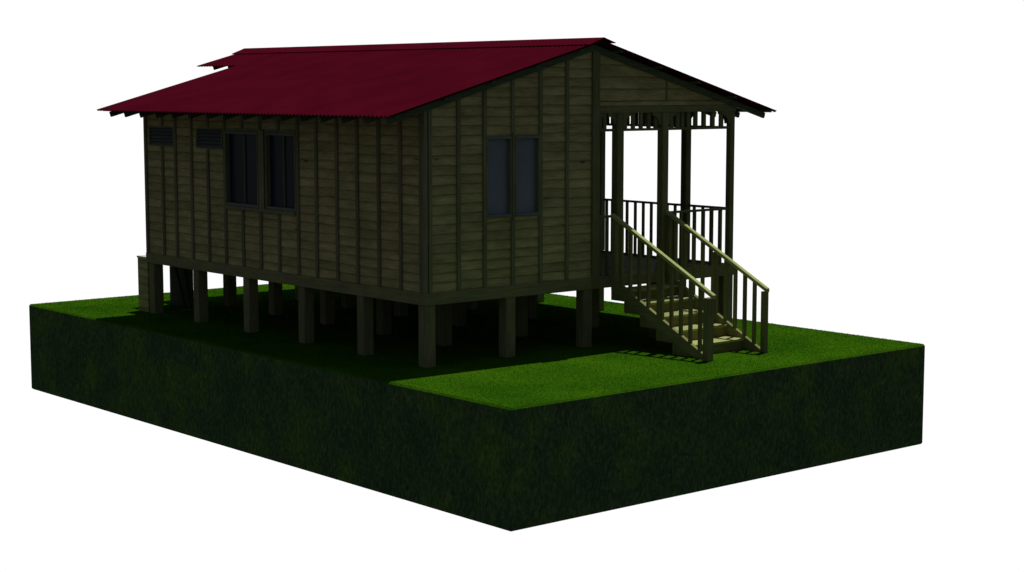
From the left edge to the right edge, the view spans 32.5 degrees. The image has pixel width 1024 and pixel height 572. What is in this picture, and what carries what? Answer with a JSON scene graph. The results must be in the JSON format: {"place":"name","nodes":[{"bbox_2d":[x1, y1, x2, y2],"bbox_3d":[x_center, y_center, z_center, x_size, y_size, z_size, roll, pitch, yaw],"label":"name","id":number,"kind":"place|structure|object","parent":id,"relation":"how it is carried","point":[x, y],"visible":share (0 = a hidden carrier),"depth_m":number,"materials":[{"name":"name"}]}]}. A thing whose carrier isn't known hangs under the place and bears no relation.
{"place":"outdoors","nodes":[
{"label":"outdoors","id":0,"kind":"place"},
{"bbox_2d":[29,284,924,531],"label":"ground","id":1,"kind":"structure","parent":0,"point":[516,467],"depth_m":28.24,"materials":[{"name":"green plant"}]},
{"bbox_2d":[137,255,163,311],"bbox_3d":[-7.207,-0.055,34.964,0.364,1.103,0.408,-5,8,-40],"label":"boarded box","id":2,"kind":"object","parent":1,"relation":"on","point":[143,286],"visible":0.55,"depth_m":34.83,"materials":[{"name":"brown wood"}]},
{"bbox_2d":[96,37,776,367],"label":"stilt house","id":3,"kind":"structure","parent":1,"relation":"on","point":[452,181],"depth_m":29.92,"materials":[{"name":"brown wood"}]},
{"bbox_2d":[224,131,258,207],"bbox_3d":[-4.846,-2.113,31.686,0.132,1.360,1.130,-5,8,-40],"label":"window","id":4,"kind":"structure","parent":3,"relation":"in","point":[240,147],"depth_m":31.78,"materials":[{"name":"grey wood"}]},
{"bbox_2d":[264,132,295,211],"bbox_3d":[-4.012,-2.002,30.708,0.132,1.360,0.970,-5,8,-40],"label":"window","id":5,"kind":"structure","parent":3,"relation":"in","point":[280,149],"depth_m":30.81,"materials":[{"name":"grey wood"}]},
{"bbox_2d":[487,135,511,217],"bbox_3d":[-0.237,-1.780,28.540,0.525,1.330,0.115,-5,8,-40],"label":"window","id":6,"kind":"structure","parent":3,"relation":"in","point":[499,148],"depth_m":28.59,"materials":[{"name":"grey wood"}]},
{"bbox_2d":[515,135,539,216],"bbox_3d":[0.225,-1.824,28.929,0.525,1.330,0.115,-5,8,-40],"label":"window","id":7,"kind":"structure","parent":3,"relation":"in","point":[527,147],"depth_m":28.97,"materials":[{"name":"grey glass"}]},
{"bbox_2d":[31,284,919,407],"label":"grass","id":8,"kind":"structure","parent":1,"relation":"on","point":[414,331],"depth_m":30.52,"materials":[{"name":"green plant"}]},
{"bbox_2d":[0,0,1023,571],"label":"sky","id":9,"kind":"structure","parent":0,"point":[882,193],"materials":[{"name":"white"}]}
]}

